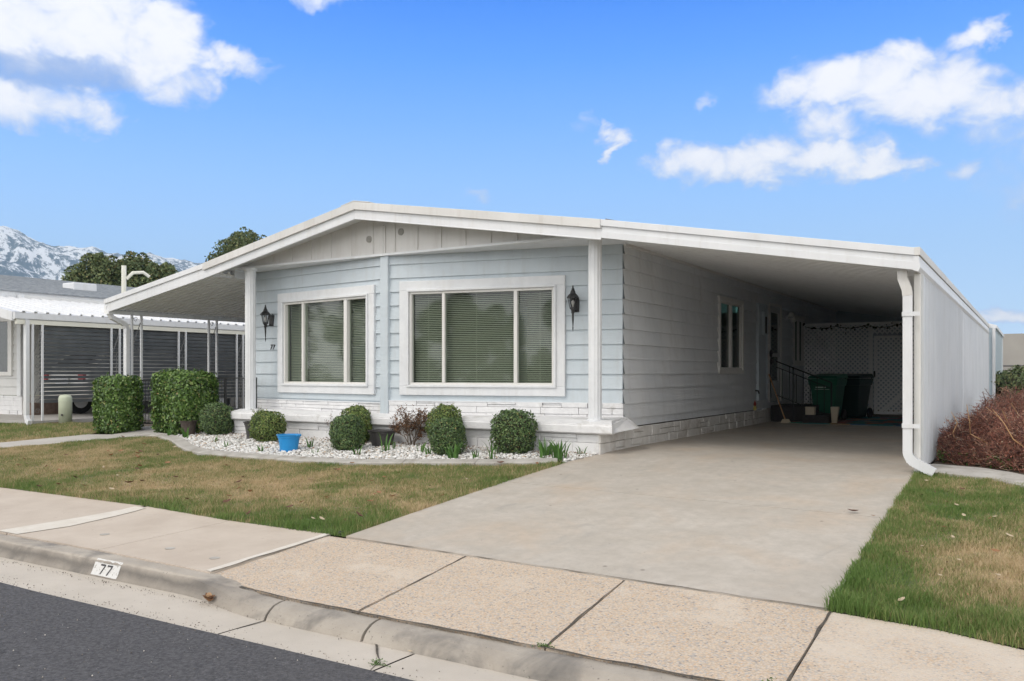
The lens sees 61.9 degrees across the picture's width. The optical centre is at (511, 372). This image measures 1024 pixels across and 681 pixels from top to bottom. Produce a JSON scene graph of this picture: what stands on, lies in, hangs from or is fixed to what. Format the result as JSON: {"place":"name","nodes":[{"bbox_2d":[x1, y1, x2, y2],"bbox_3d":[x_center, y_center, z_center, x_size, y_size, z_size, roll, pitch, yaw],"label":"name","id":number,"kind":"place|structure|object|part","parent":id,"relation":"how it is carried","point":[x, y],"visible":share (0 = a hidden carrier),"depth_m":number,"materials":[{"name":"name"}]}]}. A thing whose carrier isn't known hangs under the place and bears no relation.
{"place":"outdoors","nodes":[
{"label":"outdoors","id":0,"kind":"place"},
{"bbox_2d":[0,395,97,442],"bbox_3d":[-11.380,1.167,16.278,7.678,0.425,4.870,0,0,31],"label":"grass","id":1,"kind":"structure","parent":0,"point":[8,430],"depth_m":15.94,"materials":[{"name":"green plant"}]},
{"bbox_2d":[58,394,71,422],"bbox_3d":[-9.142,0.733,17.466,0.266,0.585,0.266,0,0,31],"label":"utility pedestal","id":2,"kind":"object","parent":1,"relation":"on","point":[64,408],"visible":0.94,"depth_m":17.36,"materials":[{"name":"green plastic"}]},
{"bbox_2d":[60,252,120,285],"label":"evergreen tree","id":3,"kind":"object","parent":1,"relation":"on","point":[96,271],"visible":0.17,"depth_m":44.49,"materials":[{"name":"green plant"}]},
{"bbox_2d":[101,254,117,262],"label":"evergreen tree","id":4,"kind":"object","parent":1,"relation":"on","point":[113,257],"visible":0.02,"depth_m":47.53,"materials":[{"name":"green plant"}]},
{"bbox_2d":[0,265,244,425],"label":"neighbour home","id":5,"kind":"object","parent":1,"relation":"on","point":[47,326],"visible":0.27,"depth_m":19.96,"materials":[{"name":"white metal"}]},
{"bbox_2d":[0,318,13,375],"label":"window","id":6,"kind":"structure","parent":5,"relation":"in","point":[6,326],"depth_m":20.33,"materials":[{"name":"beige plastic"}]},
{"bbox_2d":[44,350,244,413],"bbox_3d":[-9.059,0.217,21.347,1.745,1.515,4.543,0,0,31],"label":"parked car","id":7,"kind":"object","parent":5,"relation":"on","point":[80,407],"visible":0.14,"depth_m":20.33,"materials":[{"name":"grey paint"}]},
{"bbox_3d":[-10.054,-0.295,19.715,1.300,0.280,0.370,0,0,31],"label":"rear window","id":8,"kind":"part","parent":7,"relation":"part of","materials":[{"name":"grey plastic"}]},
{"bbox_2d":[111,250,160,287],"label":"evergreen tree","id":9,"kind":"object","parent":1,"relation":"on","point":[131,262],"visible":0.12,"depth_m":45.42,"materials":[{"name":"green plant"}]},
{"bbox_2d":[137,261,177,284],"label":"evergreen tree","id":10,"kind":"object","parent":1,"relation":"on","point":[166,269],"visible":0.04,"depth_m":45.90,"materials":[{"name":"green plant"}]},
{"bbox_2d":[0,426,159,447],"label":"path","id":11,"kind":"structure","parent":0,"point":[148,429],"depth_m":14.63,"materials":[{"name":"concrete"}]},
{"bbox_2d":[142,380,157,423],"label":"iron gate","id":12,"kind":"structure","parent":11,"relation":"on","point":[145,422],"depth_m":15.66,"materials":[{"name":"black metal"}]},
{"bbox_2d":[0,226,201,279],"bbox_3d":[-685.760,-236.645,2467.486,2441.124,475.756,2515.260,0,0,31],"label":"mountains","id":13,"kind":"structure","parent":0,"point":[22,254],"depth_m":2551.20,"materials":[{"name":"white snow"}]},
{"bbox_2d":[0,487,330,573],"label":"sidewalk","id":14,"kind":"structure","parent":0,"point":[151,534],"depth_m":7.55,"materials":[{"name":"concrete"}]},
{"bbox_2d":[0,506,327,571],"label":"sidewalk patches","id":15,"kind":"object","parent":14,"relation":"on","point":[53,524],"visible":1,"depth_m":7.89,"materials":[{"name":"grey concrete"}]},
{"bbox_2d":[0,582,413,680],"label":"street","id":16,"kind":"structure","parent":0,"point":[60,649],"depth_m":4.69,"materials":[{"name":"grey asphalt"}]},
{"bbox_2d":[0,435,566,536],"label":"grass","id":17,"kind":"structure","parent":0,"point":[19,479],"depth_m":9.83,"materials":[{"name":"green plant"}]},
{"bbox_2d":[2,441,1020,605],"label":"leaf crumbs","id":18,"kind":"object","parent":17,"relation":"on","point":[429,485],"visible":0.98,"depth_m":9.79,"materials":[{"name":"brown plant"}]},
{"bbox_2d":[176,431,596,461],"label":"gravel","id":19,"kind":"structure","parent":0,"point":[245,446],"depth_m":11.85,"materials":[{"name":"white gravel"}]},
{"bbox_2d":[181,425,190,437],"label":"iris clump","id":20,"kind":"object","parent":19,"relation":"on","point":[184,434],"visible":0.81,"depth_m":14.04,"materials":[{"name":"green plant"}]},
{"bbox_2d":[179,420,196,435],"bbox_3d":[-5.441,0.935,14.354,0.286,0.260,0.286,0,0,31],"label":"planter pot","id":21,"kind":"object","parent":19,"relation":"on","point":[186,424],"visible":0.9,"depth_m":14.26,"materials":[{"name":"brown plastic"}]},
{"bbox_2d":[198,401,233,434],"bbox_3d":[-4.955,0.785,14.286,0.608,0.629,0.568,0,0,31],"label":"boxwood ball","id":22,"kind":"object","parent":19,"relation":"on","point":[215,418],"visible":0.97,"depth_m":14.12,"materials":[{"name":"green plant"}]},
{"bbox_2d":[217,377,256,409],"bbox_3d":[-5.300,0.550,15.099,2.224,0.950,0.040,0,0,31],"label":"iron railing","id":23,"kind":"object","parent":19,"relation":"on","point":[225,389],"visible":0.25,"depth_m":14.80,"materials":[{"name":"black metal"}]},
{"bbox_2d":[243,421,254,438],"bbox_3d":[-4.085,0.925,13.620,0.403,0.300,0.403,0,0,31],"label":"planter pot","id":24,"kind":"object","parent":19,"relation":"on","point":[247,424],"visible":0.23,"depth_m":13.49,"materials":[{"name":"grey plastic"}]},
{"bbox_2d":[247,409,287,441],"bbox_3d":[-3.767,0.827,13.204,0.569,0.572,0.572,0,0,31],"label":"boxwood ball","id":25,"kind":"object","parent":19,"relation":"on","point":[266,425],"visible":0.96,"depth_m":13.03,"materials":[{"name":"green plant"}]},
{"bbox_2d":[276,434,300,452],"bbox_3d":[-3.176,1.002,12.152,0.348,0.255,0.348,0,0,-14],"label":"planter pot","id":26,"kind":"object","parent":19,"relation":"on","point":[288,442],"visible":0.94,"depth_m":12.03,"materials":[{"name":"blue plastic"}]},
{"bbox_2d":[305,437,313,447],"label":"iris clump","id":27,"kind":"object","parent":19,"relation":"on","point":[308,445],"visible":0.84,"depth_m":12.32,"materials":[{"name":"green plant"}]},
{"bbox_2d":[328,414,367,450],"bbox_3d":[-2.300,0.850,11.949,0.507,0.564,0.498,0,0,31],"label":"boxwood ball","id":28,"kind":"object","parent":19,"relation":"on","point":[346,432],"visible":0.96,"depth_m":11.80,"materials":[{"name":"green plant"}]},
{"bbox_2d":[339,404,372,441],"bbox_3d":[-2.311,0.775,12.646,0.534,0.627,0.458,0,0,31],"label":"boxwood ball","id":29,"kind":"object","parent":19,"relation":"on","point":[361,411],"visible":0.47,"depth_m":12.55,"materials":[{"name":"green plant"}]},
{"bbox_2d":[367,429,395,447],"bbox_3d":[-1.865,0.950,12.266,0.424,0.250,0.424,0,0,31],"label":"planter pot","id":30,"kind":"object","parent":19,"relation":"on","point":[375,438],"visible":0.82,"depth_m":12.12,"materials":[{"name":"grey plastic"}]},
{"bbox_2d":[379,433,392,451],"bbox_3d":[-1.764,0.947,11.661,0.247,0.284,0.158,0,0,23],"label":"iris clump","id":31,"kind":"object","parent":19,"relation":"on","point":[385,445],"visible":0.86,"depth_m":11.68,"materials":[{"name":"green plant"}]},
{"bbox_2d":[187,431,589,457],"bbox_3d":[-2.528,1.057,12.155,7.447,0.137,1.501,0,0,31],"label":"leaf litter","id":32,"kind":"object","parent":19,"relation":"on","point":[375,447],"visible":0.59,"depth_m":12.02,"materials":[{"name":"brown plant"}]},
{"bbox_2d":[389,404,429,445],"bbox_3d":[-1.396,0.752,12.133,0.705,0.653,0.551,0,0,31],"label":"dead shrub","id":33,"kind":"object","parent":19,"relation":"on","point":[406,421],"visible":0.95,"depth_m":12.09,"materials":[{"name":"brown plant"}]},
{"bbox_2d":[416,441,426,451],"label":"iris clump","id":34,"kind":"object","parent":19,"relation":"on","point":[422,447],"visible":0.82,"depth_m":11.49,"materials":[{"name":"green plant"}]},
{"bbox_2d":[424,402,462,442],"bbox_3d":[-0.938,0.757,11.776,0.573,0.697,0.503,0,0,31],"label":"boxwood ball","id":35,"kind":"object","parent":19,"relation":"on","point":[441,410],"visible":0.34,"depth_m":11.70,"materials":[{"name":"green plant"}]},
{"bbox_2d":[427,416,467,455],"bbox_3d":[-0.842,0.842,11.186,0.501,0.574,0.499,0,0,31],"label":"boxwood ball","id":36,"kind":"object","parent":19,"relation":"on","point":[449,430],"visible":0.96,"depth_m":11.06,"materials":[{"name":"green plant"}]},
{"bbox_2d":[441,442,463,458],"bbox_3d":[-0.740,0.986,10.833,0.267,0.234,0.201,0,0,18],"label":"iris clump","id":37,"kind":"object","parent":19,"relation":"on","point":[455,454],"visible":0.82,"depth_m":10.83,"materials":[{"name":"green plant"}]},
{"bbox_2d":[471,450,478,458],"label":"iris clump","id":38,"kind":"object","parent":19,"relation":"on","point":[475,456],"visible":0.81,"depth_m":10.79,"materials":[{"name":"green plant"}]},
{"bbox_2d":[484,443,496,458],"bbox_3d":[-0.264,0.965,10.617,0.247,0.264,0.273,0,0,-11],"label":"iris clump","id":39,"kind":"object","parent":19,"relation":"on","point":[491,457],"visible":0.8,"depth_m":10.61,"materials":[{"name":"green plant"}]},
{"bbox_2d":[488,408,537,454],"bbox_3d":[0.014,0.775,11.121,0.661,0.690,0.562,0,0,31],"label":"boxwood ball","id":40,"kind":"object","parent":19,"relation":"on","point":[513,430],"visible":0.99,"depth_m":10.95,"materials":[{"name":"green plant"}]},
{"bbox_2d":[537,437,553,457],"bbox_3d":[0.422,0.933,10.710,0.282,0.263,0.288,0,0,31],"label":"iris clump","id":41,"kind":"object","parent":19,"relation":"on","point":[544,451],"visible":0.78,"depth_m":10.70,"materials":[{"name":"green plant"}]},
{"bbox_2d":[548,440,570,460],"bbox_3d":[0.578,0.941,10.463,0.251,0.267,0.340,0,0,74],"label":"iris clump","id":42,"kind":"object","parent":19,"relation":"on","point":[557,452],"visible":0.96,"depth_m":10.43,"materials":[{"name":"green plant"}]},
{"bbox_2d":[0,0,1023,333],"label":"sky","id":43,"kind":"structure","parent":0,"point":[163,128],"materials":[{"name":"blue"}]},
{"bbox_2d":[9,409,1023,670],"bbox_3d":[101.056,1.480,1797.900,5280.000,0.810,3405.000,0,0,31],"label":"ground","id":44,"kind":"structure","parent":0,"point":[561,461],"depth_m":7.73,"materials":[{"name":"soil"}]},
{"bbox_2d":[91,372,145,433],"bbox_3d":[-7.134,0.566,15.484,0.910,1.181,0.750,0,0,31],"label":"hedge","id":45,"kind":"object","parent":44,"relation":"on","point":[117,403],"visible":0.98,"depth_m":15.25,"materials":[{"name":"green plant"}]},
{"bbox_2d":[148,366,222,434],"bbox_3d":[-5.710,0.525,14.942,1.166,1.288,0.989,0,0,31],"label":"hedge","id":46,"kind":"object","parent":44,"relation":"on","point":[177,395],"visible":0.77,"depth_m":14.61,"materials":[{"name":"green plant"}]},
{"bbox_2d":[204,226,266,261],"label":"evergreen tree","id":47,"kind":"object","parent":44,"relation":"on","point":[235,240],"visible":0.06,"depth_m":48.75,"materials":[{"name":"green plant"}]},
{"bbox_2d":[0,557,537,680],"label":"gutter pan","id":48,"kind":"object","parent":44,"relation":"on","point":[176,610],"visible":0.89,"depth_m":5.30,"materials":[{"name":"concrete"}]},
{"bbox_2d":[203,592,214,600],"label":"crumpled leaf","id":49,"kind":"object","parent":48,"relation":"on","point":[208,596],"visible":1,"depth_m":5.75,"materials":[{"name":"brown plant"}]},
{"bbox_2d":[0,561,530,679],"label":"road grit","id":50,"kind":"object","parent":48,"relation":"on","point":[170,619],"visible":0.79,"depth_m":5.46,"materials":[{"name":"gravel"}]},
{"bbox_2d":[231,620,379,669],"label":"gutter joint dirt","id":51,"kind":"structure","parent":48,"relation":"on","point":[376,645],"depth_m":4.82,"materials":[{"name":"brown soil"}]},
{"bbox_2d":[368,658,390,666],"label":"weed","id":52,"kind":"object","parent":48,"relation":"on","point":[376,662],"visible":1,"depth_m":4.53,"materials":[{"name":"green plant"}]},
{"bbox_2d":[135,432,557,465],"bbox_3d":[-3.164,1.126,12.108,8.265,0.202,1.305,0,0,31],"label":"garden edging","id":53,"kind":"object","parent":44,"relation":"on","point":[183,444],"visible":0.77,"depth_m":10.99,"materials":[{"name":"concrete"}]},
{"bbox_2d":[0,534,699,680],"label":"curb","id":54,"kind":"structure","parent":44,"relation":"on","point":[231,595],"depth_m":5.13,"materials":[{"name":"concrete"}]},
{"bbox_2d":[91,558,122,578],"bbox_3d":[-3.100,1.495,6.527,0.320,0.113,0.068,0,0,31],"label":"curb number","id":55,"kind":"object","parent":54,"relation":"on","point":[105,570],"visible":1,"depth_m":6.52,"materials":[{"name":"white paint"}]},
{"bbox_2d":[104,200,989,475],"bbox_3d":[2.603,-0.714,19.065,13.748,3.678,16.337,0,0,31],"label":"mobile home","id":56,"kind":"object","parent":44,"relation":"on","point":[380,312],"visible":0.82,"depth_m":12.73,"materials":[{"name":"white"}]},
{"bbox_2d":[260,305,273,341],"bbox_3d":[-4.165,-0.845,14.532,0.165,0.630,0.235,0,0,51],"label":"wall lantern","id":57,"kind":"object","parent":56,"relation":"attached to","point":[270,316],"depth_m":14.50,"materials":[{"name":"black metal"}]},
{"bbox_2d":[277,285,375,394],"bbox_3d":[-2.994,-0.504,13.725,2.430,1.667,0.173,0,0,39],"label":"window","id":58,"kind":"structure","parent":56,"relation":"in","point":[345,294],"depth_m":13.73,"materials":[{"name":"white paint"}]},
{"bbox_2d":[399,275,565,396],"bbox_3d":[-0.452,-0.515,12.306,2.558,1.684,0.173,0,0,20],"label":"window","id":59,"kind":"structure","parent":56,"relation":"in","point":[556,284],"depth_m":12.32,"materials":[{"name":"white paint"}]},
{"bbox_2d":[567,286,578,329],"bbox_3d":[0.840,-0.885,11.719,0.163,0.630,0.233,0,0,9],"label":"wall lantern","id":60,"kind":"object","parent":56,"relation":"attached to","point":[572,296],"depth_m":11.67,"materials":[{"name":"black metal"}]},
{"bbox_2d":[717,295,743,373],"bbox_3d":[4.008,-0.675,15.688,0.095,1.380,1.480,0,0,31],"label":"window","id":61,"kind":"structure","parent":56,"relation":"in","point":[730,330],"depth_m":15.66,"materials":[{"name":"beige plastic"}]},
{"bbox_2d":[769,350,772,397],"bbox_3d":[5.407,0.020,17.822,0.033,1.012,0.182,0,0,31],"label":"wall ornament","id":62,"kind":"object","parent":56,"relation":"attached to","point":[770,352],"depth_m":17.79,"materials":[{"name":"black metal"}]},
{"bbox_2d":[770,306,779,401],"bbox_3d":[5.659,-0.407,18.336,0.097,2.025,0.890,0,0,31],"label":"door","id":63,"kind":"structure","parent":56,"relation":"in","point":[774,311],"depth_m":18.40,"materials":[{"name":"grey glass"}]},
{"bbox_2d":[786,312,795,322],"bbox_3d":[6.240,-1.246,19.117,0.215,0.242,0.310,0,0,31],"label":"security light","id":64,"kind":"object","parent":56,"relation":"attached to","point":[793,319],"visible":1,"depth_m":19.12,"materials":[{"name":"white paint"}]},
{"bbox_2d":[792,315,804,365],"bbox_3d":[6.765,-0.760,20.209,0.095,1.170,1.050,0,0,31],"label":"window","id":65,"kind":"structure","parent":56,"relation":"in","point":[798,331],"depth_m":20.17,"materials":[{"name":"black glass"}]},
{"bbox_2d":[930,464,1023,488],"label":"garden edging","id":66,"kind":"object","parent":44,"relation":"on","point":[983,473],"visible":0.45,"depth_m":8.62,"materials":[{"name":"concrete"}]},
{"bbox_2d":[988,323,1003,406],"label":"garden shed","id":67,"kind":"structure","parent":44,"relation":"on","point":[996,335],"depth_m":22.43,"materials":[{"name":"white metal"}]},
{"bbox_2d":[1003,333,1023,372],"bbox_3d":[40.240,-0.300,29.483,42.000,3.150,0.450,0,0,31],"label":"house","id":68,"kind":"structure","parent":44,"relation":"on","point":[1013,349],"depth_m":39.66,"materials":[{"name":"grey concrete"}]},
{"bbox_2d":[1003,365,1023,369],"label":"chain fence","id":69,"kind":"object","parent":44,"relation":"on","point":[1007,366],"visible":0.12,"depth_m":32.83,"materials":[{"name":"grey metal"}]},
{"bbox_2d":[212,534,831,680],"bbox_3d":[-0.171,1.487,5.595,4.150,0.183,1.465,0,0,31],"label":"driveway apron","id":70,"kind":"object","parent":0,"point":[704,634],"visible":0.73,"depth_m":5.21,"materials":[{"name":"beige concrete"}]},
{"bbox_2d":[532,639,554,647],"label":"weed","id":71,"kind":"object","parent":70,"relation":"on","point":[541,644],"visible":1,"depth_m":4.54,"materials":[{"name":"green plant"}]},
{"bbox_2d":[346,410,934,615],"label":"driveway","id":72,"kind":"structure","parent":0,"point":[761,511],"depth_m":7.55,"materials":[{"name":"concrete"}]},
{"bbox_2d":[768,374,789,422],"bbox_3d":[5.430,0.517,17.409,0.150,0.993,0.568,0,0,-36],"label":"broom","id":73,"kind":"object","parent":72,"relation":"on","point":[784,420],"visible":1,"depth_m":17.39,"materials":[{"name":"brown wood"}]},
{"bbox_2d":[771,361,839,422],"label":"entry steps","id":74,"kind":"structure","parent":72,"relation":"on","point":[792,412],"depth_m":17.54,"materials":[{"name":"metal"}]},
{"bbox_2d":[789,416,913,425],"bbox_3d":[7.792,1.004,17.814,3.150,0.015,3.384,0,0,31],"label":"rug","id":75,"kind":"object","parent":72,"relation":"on","point":[884,421],"visible":0.45,"depth_m":17.52,"materials":[{"name":"fabric"}]},
{"bbox_2d":[808,374,847,419],"bbox_3d":[6.751,0.516,18.198,0.625,0.999,0.844,0,0,38],"label":"wheelie bin","id":76,"kind":"object","parent":75,"relation":"on","point":[838,385],"visible":0.77,"depth_m":17.95,"materials":[{"name":"green plastic"}]},
{"bbox_2d":[831,407,839,422],"bbox_3d":[6.449,0.836,17.034,0.149,0.322,0.139,0,0,31],"label":"waste bin","id":77,"kind":"object","parent":75,"relation":"on","point":[834,414],"depth_m":16.99,"materials":[{"name":"beige plastic"}]},
{"bbox_2d":[840,374,873,417],"bbox_3d":[7.663,0.516,19.105,0.844,0.999,0.624,0,0,-44],"label":"wheelie bin","id":78,"kind":"object","parent":75,"relation":"on","point":[856,395],"visible":0.72,"depth_m":18.85,"materials":[{"name":"black plastic"}]},
{"bbox_2d":[803,321,913,416],"bbox_3d":[8.574,-0.080,19.576,3.650,2.190,0.074,0,0,31],"label":"lattice screen","id":79,"kind":"object","parent":72,"relation":"on","point":[870,370],"visible":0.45,"depth_m":19.80,"materials":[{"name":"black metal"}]},
{"bbox_2d":[803,322,913,333],"bbox_3d":[8.508,-1.054,19.561,3.570,0.292,0.071,0,0,31],"label":"ivy garland","id":80,"kind":"object","parent":79,"relation":"attached to","point":[853,327],"visible":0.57,"depth_m":19.91},
{"bbox_2d":[873,335,913,414],"bbox_3d":[9.216,0.045,19.179,2.040,1.800,0.064,0,0,31],"label":"lattice door","id":81,"kind":"structure","parent":79,"relation":"in","point":[897,397],"depth_m":19.55,"materials":[{"name":"black metal"}]},
{"bbox_2d":[803,415,830,422],"bbox_3d":[6.134,0.931,17.161,0.500,0.168,0.290,0,0,31],"label":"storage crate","id":82,"kind":"object","parent":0,"point":[816,418],"visible":0.84,"depth_m":17.03,"materials":[{"name":"plastic"}]},
{"bbox_2d":[805,407,815,414],"bbox_3d":[6.034,0.764,17.246,0.190,0.162,0.140,0,0,31],"label":"cream box","id":83,"kind":"object","parent":82,"relation":"on","point":[810,410],"visible":1,"depth_m":17.19,"materials":[{"name":"beige"}]},
{"bbox_2d":[791,612,1023,680],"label":"sidewalk","id":84,"kind":"structure","parent":0,"point":[844,647],"depth_m":4.29,"materials":[{"name":"beige concrete"}]},
{"bbox_2d":[822,469,1023,648],"bbox_3d":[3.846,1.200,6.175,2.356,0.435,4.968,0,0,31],"label":"grass","id":85,"kind":"structure","parent":0,"point":[849,600],"depth_m":5.75,"materials":[{"name":"green plant"}]},
{"bbox_2d":[991,365,1023,398],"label":"evergreen bush","id":86,"kind":"object","parent":85,"relation":"on","point":[1010,378],"visible":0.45,"depth_m":22.37,"materials":[{"name":"green plant"}]},
{"bbox_2d":[933,460,1023,474],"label":"hedge soil","id":87,"kind":"structure","parent":0,"point":[973,465],"depth_m":9.28,"materials":[{"name":"brown soil"}]},
{"bbox_2d":[935,403,1023,472],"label":"barberry hedge","id":88,"kind":"object","parent":87,"relation":"on","point":[981,437],"visible":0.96,"depth_m":9.37,"materials":[{"name":"brown plant"}]},
{"bbox_2d":[937,448,1023,468],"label":"ground cover","id":89,"kind":"object","parent":87,"relation":"on","point":[939,451],"visible":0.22,"depth_m":9.19,"materials":[{"name":"brown plant"}]},
{"bbox_2d":[965,381,1023,418],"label":"barberry hedge","id":90,"kind":"object","parent":87,"relation":"on","point":[1016,401],"visible":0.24,"depth_m":12.32,"materials":[{"name":"brown plant"}]}
]}

